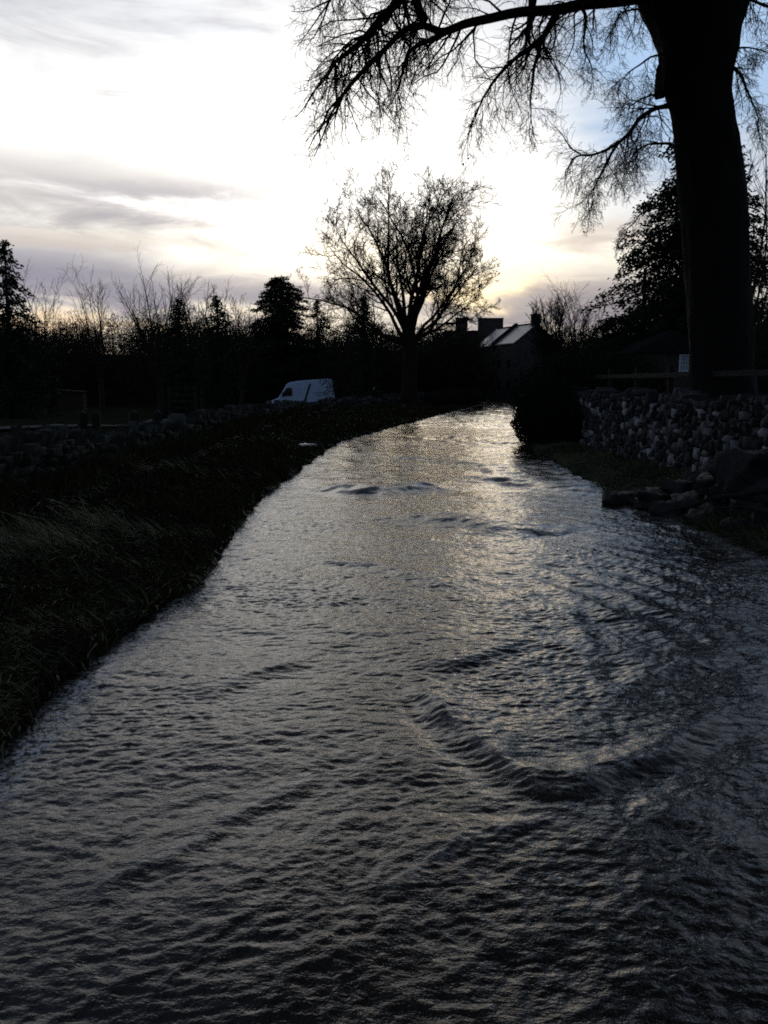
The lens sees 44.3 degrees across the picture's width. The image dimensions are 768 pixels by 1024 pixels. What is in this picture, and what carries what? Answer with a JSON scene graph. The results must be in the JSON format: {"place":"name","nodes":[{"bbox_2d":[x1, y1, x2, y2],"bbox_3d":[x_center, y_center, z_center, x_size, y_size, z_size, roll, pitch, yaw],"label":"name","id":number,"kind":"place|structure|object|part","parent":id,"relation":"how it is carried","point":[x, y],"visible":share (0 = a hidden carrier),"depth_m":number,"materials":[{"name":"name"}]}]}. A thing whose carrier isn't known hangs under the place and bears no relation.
{"place":"outdoors","nodes":[
{"label":"outdoors","id":0,"kind":"place"},
{"bbox_2d":[0,419,166,428],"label":"track","id":1,"kind":"structure","parent":0,"point":[33,426],"depth_m":28.23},
{"bbox_2d":[271,379,334,404],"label":"panel van","id":2,"kind":"object","parent":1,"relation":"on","point":[311,392],"visible":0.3,"depth_m":83.33,"materials":[{"name":"paint"}]},
{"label":"side window","id":3,"kind":"part","parent":2,"relation":"part of","materials":[{"name":"black glass"}]},
{"bbox_2d":[0,349,750,722],"bbox_3d":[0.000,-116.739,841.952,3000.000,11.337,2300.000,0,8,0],"label":"ground","id":4,"kind":"structure","parent":0,"point":[114,413],"depth_m":66.84,"materials":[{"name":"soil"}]},
{"bbox_2d":[0,239,69,419],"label":"spruce tree","id":5,"kind":"object","parent":4,"relation":"on","point":[10,406],"visible":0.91,"depth_m":47.15,"materials":[{"name":"green plant"}]},
{"bbox_2d":[13,258,71,415],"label":"bare tree","id":6,"kind":"object","parent":4,"relation":"on","point":[46,327],"visible":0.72,"depth_m":68.91,"materials":[{"name":"black plant"}]},
{"bbox_2d":[57,390,87,410],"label":"brick shelter","id":7,"kind":"object","parent":4,"relation":"on","point":[75,400],"visible":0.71,"depth_m":54.15,"materials":[{"name":"brown brick"}]},
{"bbox_2d":[77,410,87,429],"bbox_3d":[-8.346,-2.198,26.131,0.220,1.225,0.220,-7,11,-41],"label":"wooden post","id":8,"kind":"object","parent":4,"relation":"on","point":[82,422],"visible":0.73,"depth_m":26.00,"materials":[{"name":"brown wood"}]},
{"bbox_2d":[92,411,100,430],"bbox_3d":[-7.954,-2.196,26.122,0.220,1.225,0.220,-2,10,-13],"label":"wooden post","id":9,"kind":"object","parent":4,"relation":"on","point":[96,420],"visible":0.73,"depth_m":25.97,"materials":[{"name":"brown wood"}]},
{"bbox_2d":[58,254,142,413],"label":"bare tree","id":10,"kind":"object","parent":4,"relation":"on","point":[99,338],"visible":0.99,"depth_m":73.71,"materials":[{"name":"black plant"}]},
{"bbox_2d":[128,410,138,420],"bbox_3d":[-6.933,-2.199,26.143,0.220,1.225,0.220,-4,9,-33],"label":"wooden post","id":11,"kind":"object","parent":4,"relation":"on","point":[132,415],"visible":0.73,"depth_m":26.00,"materials":[{"name":"brown wood"}]},
{"bbox_2d":[152,410,162,420],"bbox_3d":[-6.255,-2.198,26.134,0.220,1.225,0.220,7,12,44],"label":"wooden post","id":12,"kind":"object","parent":4,"relation":"on","point":[157,415],"visible":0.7,"depth_m":25.99,"materials":[{"name":"brown wood"}]},
{"bbox_2d":[111,247,206,412],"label":"bare tree","id":13,"kind":"object","parent":4,"relation":"on","point":[158,382],"visible":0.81,"depth_m":68.39,"materials":[{"name":"black plant"}]},
{"bbox_2d":[155,297,204,418],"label":"fir tree","id":14,"kind":"object","parent":4,"relation":"on","point":[183,369],"visible":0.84,"depth_m":61.02,"materials":[{"name":"green plant"}]},
{"bbox_2d":[167,385,196,415],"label":"field gate","id":15,"kind":"structure","parent":4,"relation":"on","point":[169,400],"depth_m":43.66,"materials":[{"name":"brown wood"}]},
{"bbox_2d":[174,275,229,409],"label":"bare tree","id":16,"kind":"object","parent":4,"relation":"on","point":[202,402],"visible":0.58,"depth_m":83.83,"materials":[{"name":"black plant"}]},
{"bbox_2d":[194,292,243,411],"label":"fir tree","id":17,"kind":"object","parent":4,"relation":"on","point":[219,371],"visible":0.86,"depth_m":59.07,"materials":[{"name":"green plant"}]},
{"bbox_2d":[0,391,446,488],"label":"dry stone wall","id":18,"kind":"structure","parent":4,"relation":"on","point":[43,446],"depth_m":14.02,"materials":[{"name":"stone"}]},
{"bbox_2d":[203,277,275,404],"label":"bare tree","id":19,"kind":"object","parent":4,"relation":"on","point":[241,384],"visible":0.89,"depth_m":78.66,"materials":[{"name":"black plant"}]},
{"bbox_2d":[0,302,501,406],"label":"wood","id":20,"kind":"object","parent":4,"relation":"on","point":[442,365],"visible":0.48,"depth_m":95.75,"materials":[{"name":"black plant"}]},
{"bbox_2d":[246,276,314,404],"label":"yew tree","id":21,"kind":"object","parent":4,"relation":"on","point":[277,355],"visible":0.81,"depth_m":91.75,"materials":[{"name":"green plant"}]},
{"bbox_2d":[295,300,336,380],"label":"fir tree","id":22,"kind":"object","parent":4,"relation":"on","point":[311,352],"visible":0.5,"depth_m":90.42,"materials":[{"name":"green plant"}]},
{"bbox_2d":[346,296,383,397],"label":"fir tree","id":23,"kind":"object","parent":4,"relation":"on","point":[364,377],"visible":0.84,"depth_m":55.08,"materials":[{"name":"green plant"}]},
{"bbox_2d":[274,155,502,403],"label":"sycamore tree","id":24,"kind":"object","parent":4,"relation":"on","point":[409,338],"visible":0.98,"depth_m":59.87,"materials":[{"name":"brown plant"}]},
{"bbox_2d":[444,317,503,346],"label":"farmhouse","id":25,"kind":"object","parent":4,"relation":"on","point":[488,327],"visible":0.24,"depth_m":113.75,"materials":[{"name":"stone"}]},
{"bbox_2d":[480,326,510,398],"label":"cottage","id":26,"kind":"structure","parent":4,"relation":"on","point":[497,333],"depth_m":106.68,"materials":[{"name":"stone"}]},
{"bbox_2d":[275,0,767,397],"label":"beech tree","id":27,"kind":"object","parent":4,"relation":"on","point":[697,45],"visible":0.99,"depth_m":14.64,"materials":[{"name":"brown plant"}]},
{"bbox_2d":[491,314,555,399],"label":"cottage","id":28,"kind":"structure","parent":4,"relation":"on","point":[513,345],"depth_m":100.93,"materials":[{"name":"stone"}]},
{"bbox_2d":[506,380,509,389],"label":"window","id":29,"kind":"structure","parent":28,"relation":"in","point":[507,381],"depth_m":101.51,"materials":[{"name":"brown wood"}]},
{"bbox_2d":[522,289,607,365],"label":"round bare bush","id":30,"kind":"object","parent":4,"relation":"on","point":[547,348],"visible":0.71,"depth_m":75.70,"materials":[{"name":"black plant"}]},
{"bbox_2d":[540,273,613,352],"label":"bare tree","id":31,"kind":"object","parent":4,"relation":"on","point":[569,318],"visible":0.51,"depth_m":72.94,"materials":[{"name":"black plant"}]},
{"bbox_2d":[509,345,656,444],"bbox_3d":[4.785,-3.196,25.998,4.262,2.754,6.736,5,9,35],"label":"laurel hedge","id":32,"kind":"object","parent":4,"relation":"on","point":[546,412],"visible":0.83,"depth_m":24.16,"materials":[{"name":"green plant"}]},
{"bbox_2d":[472,293,767,387],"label":"wood","id":33,"kind":"object","parent":4,"relation":"on","point":[569,347],"depth_m":63.70,"materials":[{"name":"black plant"}]},
{"bbox_2d":[608,345,667,390],"bbox_3d":[8.765,-4.835,33.663,2.910,2.289,2.890,0,8,0],"label":"shrub","id":34,"kind":"object","parent":4,"relation":"on","point":[657,368],"visible":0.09,"depth_m":33.20,"materials":[{"name":"plant"}]},
{"bbox_2d":[631,487,671,509],"bbox_3d":[3.450,-0.155,12.103,0.445,0.291,0.667,6,10,38],"label":"boulder","id":35,"kind":"object","parent":4,"relation":"on","point":[647,496],"visible":0.56,"depth_m":11.96,"materials":[{"name":"grey stone"}]},
{"bbox_2d":[615,330,688,392],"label":"outbuilding","id":36,"kind":"structure","parent":4,"relation":"on","point":[671,347],"depth_m":37.49,"materials":[{"name":"stone"}]},
{"bbox_2d":[678,354,688,371],"bbox_3d":[11.984,-5.926,37.515,0.540,0.675,0.060,0,8,0],"label":"sign","id":37,"kind":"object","parent":36,"relation":"in","point":[683,358],"depth_m":37.51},
{"bbox_2d":[560,386,767,471],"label":"dry stone wall","id":38,"kind":"structure","parent":4,"relation":"on","point":[688,427],"depth_m":15.70,"materials":[{"name":"stone"}]},
{"bbox_2d":[648,500,683,518],"bbox_3d":[3.453,-0.029,11.487,0.348,0.272,0.412,-4,8,-34],"label":"rubble stone","id":39,"kind":"object","parent":4,"relation":"on","point":[660,508],"visible":0.75,"depth_m":11.39,"materials":[{"name":"grey stone"}]},
{"bbox_2d":[572,139,767,393],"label":"pine tree","id":40,"kind":"object","parent":4,"relation":"on","point":[663,309],"visible":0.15,"depth_m":41.13,"materials":[{"name":"green plant"}]},
{"bbox_2d":[658,478,695,493],"bbox_3d":[3.836,-0.281,12.177,0.495,0.308,0.360,1,15,-42],"label":"rubble stone","id":41,"kind":"object","parent":4,"relation":"on","point":[680,486],"visible":0.49,"depth_m":12.06,"materials":[{"name":"grey stone"}]},
{"bbox_2d":[681,470,700,481],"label":"rubble stone","id":42,"kind":"object","parent":41,"relation":"on","point":[690,475],"visible":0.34,"depth_m":12.33,"materials":[{"name":"grey stone"}]},
{"bbox_2d":[587,365,767,400],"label":"wooden fence","id":43,"kind":"object","parent":4,"relation":"on","point":[670,375],"visible":0.31,"depth_m":17.89,"materials":[{"name":"brown wood"}]},
{"bbox_2d":[671,490,701,517],"bbox_3d":[3.732,-0.067,11.498,0.404,0.340,0.498,-18,14,18],"label":"rubble stone","id":44,"kind":"object","parent":4,"relation":"on","point":[689,497],"visible":0.44,"depth_m":11.39,"materials":[{"name":"grey stone"}]},
{"bbox_2d":[696,472,716,498],"bbox_3d":[4.034,-0.337,11.565,0.366,0.320,0.494,-14,8,35],"label":"rubble stone","id":45,"kind":"object","parent":44,"relation":"on","point":[706,481],"visible":0.43,"depth_m":11.43,"materials":[{"name":"grey stone"}]},
{"bbox_2d":[683,508,718,525],"bbox_3d":[3.635,0.111,10.841,0.335,0.250,0.410,-15,20,-37],"label":"rubble stone","id":46,"kind":"object","parent":4,"relation":"on","point":[694,514],"visible":0.3,"depth_m":10.79,"materials":[{"name":"grey stone"}]},
{"bbox_2d":[698,495,729,516],"bbox_3d":[3.952,0.066,10.978,0.588,0.321,0.452,11,26,-14],"label":"rubble stone","id":47,"kind":"object","parent":4,"relation":"on","point":[711,505],"visible":0.21,"depth_m":10.90,"materials":[{"name":"grey stone"}]},
{"bbox_2d":[717,517,748,533],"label":"rubble stone","id":48,"kind":"object","parent":4,"relation":"on","point":[727,522],"visible":0.36,"depth_m":10.22,"materials":[{"name":"grey stone"}]},
{"bbox_2d":[707,446,767,493],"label":"boulder","id":49,"kind":"object","parent":4,"relation":"on","point":[734,469],"visible":0.76,"depth_m":10.75,"materials":[{"name":"grey stone"}]},
{"bbox_2d":[727,498,766,519],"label":"rubble stone","id":50,"kind":"object","parent":4,"relation":"on","point":[734,502],"visible":0.45,"depth_m":10.45,"materials":[{"name":"grey stone"}]},
{"bbox_2d":[668,488,767,511],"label":"fallen branch","id":51,"kind":"object","parent":50,"relation":"on","point":[739,494],"visible":1,"depth_m":10.47,"materials":[{"name":"brown wood"}]},
{"bbox_2d":[743,113,767,335],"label":"bare tree","id":52,"kind":"object","parent":4,"relation":"on","point":[757,275],"visible":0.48,"depth_m":32.96,"materials":[{"name":"black plant"}]},
{"bbox_2d":[748,504,767,525],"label":"rubble stone","id":53,"kind":"object","parent":4,"relation":"on","point":[758,516],"visible":0.41,"depth_m":10.07,"materials":[{"name":"grey stone"}]},
{"bbox_2d":[753,296,767,393],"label":"shrub","id":54,"kind":"object","parent":4,"relation":"on","point":[766,388],"visible":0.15,"depth_m":38.98,"materials":[{"name":"black plant"}]},
{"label":"rubble stone","id":55,"kind":"object","parent":4,"relation":"on","visible":0},
{"bbox_2d":[699,461,713,474],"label":"rubble stone","id":56,"kind":"object","parent":55,"relation":"on","point":[705,466],"visible":0.06,"depth_m":11.98,"materials":[{"name":"grey stone"}]},
{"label":"rubble stone","id":57,"kind":"object","parent":4,"relation":"on","visible":0},
{"bbox_2d":[710,484,735,504],"bbox_3d":[4.141,-0.275,11.152,0.468,0.293,0.386,-19,-6,-27],"label":"rubble stone","id":58,"kind":"object","parent":57,"relation":"on","point":[715,489],"visible":0.16,"depth_m":11.15,"materials":[{"name":"grey stone"}]},
{"bbox_2d":[0,399,767,1023],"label":"flood water","id":59,"kind":"structure","parent":0,"point":[456,717],"depth_m":3.89,"materials":[{"name":"grey liquid"}]},
{"bbox_2d":[601,491,636,505],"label":"boulder","id":60,"kind":"object","parent":59,"relation":"on","point":[620,498],"visible":0.78,"depth_m":12.57,"materials":[{"name":"grey stone"}]},
{"bbox_2d":[0,402,767,766],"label":"grass","id":61,"kind":"structure","parent":0,"point":[160,522],"depth_m":9.54,"materials":[{"name":"green plant"}]},
{"bbox_2d":[299,443,316,446],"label":"flat stone","id":62,"kind":"object","parent":61,"relation":"on","point":[305,444],"visible":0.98,"depth_m":21.42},
{"bbox_2d":[0,0,767,353],"label":"sky","id":63,"kind":"structure","parent":0,"point":[150,126],"materials":[{"name":"white"}]}
]}

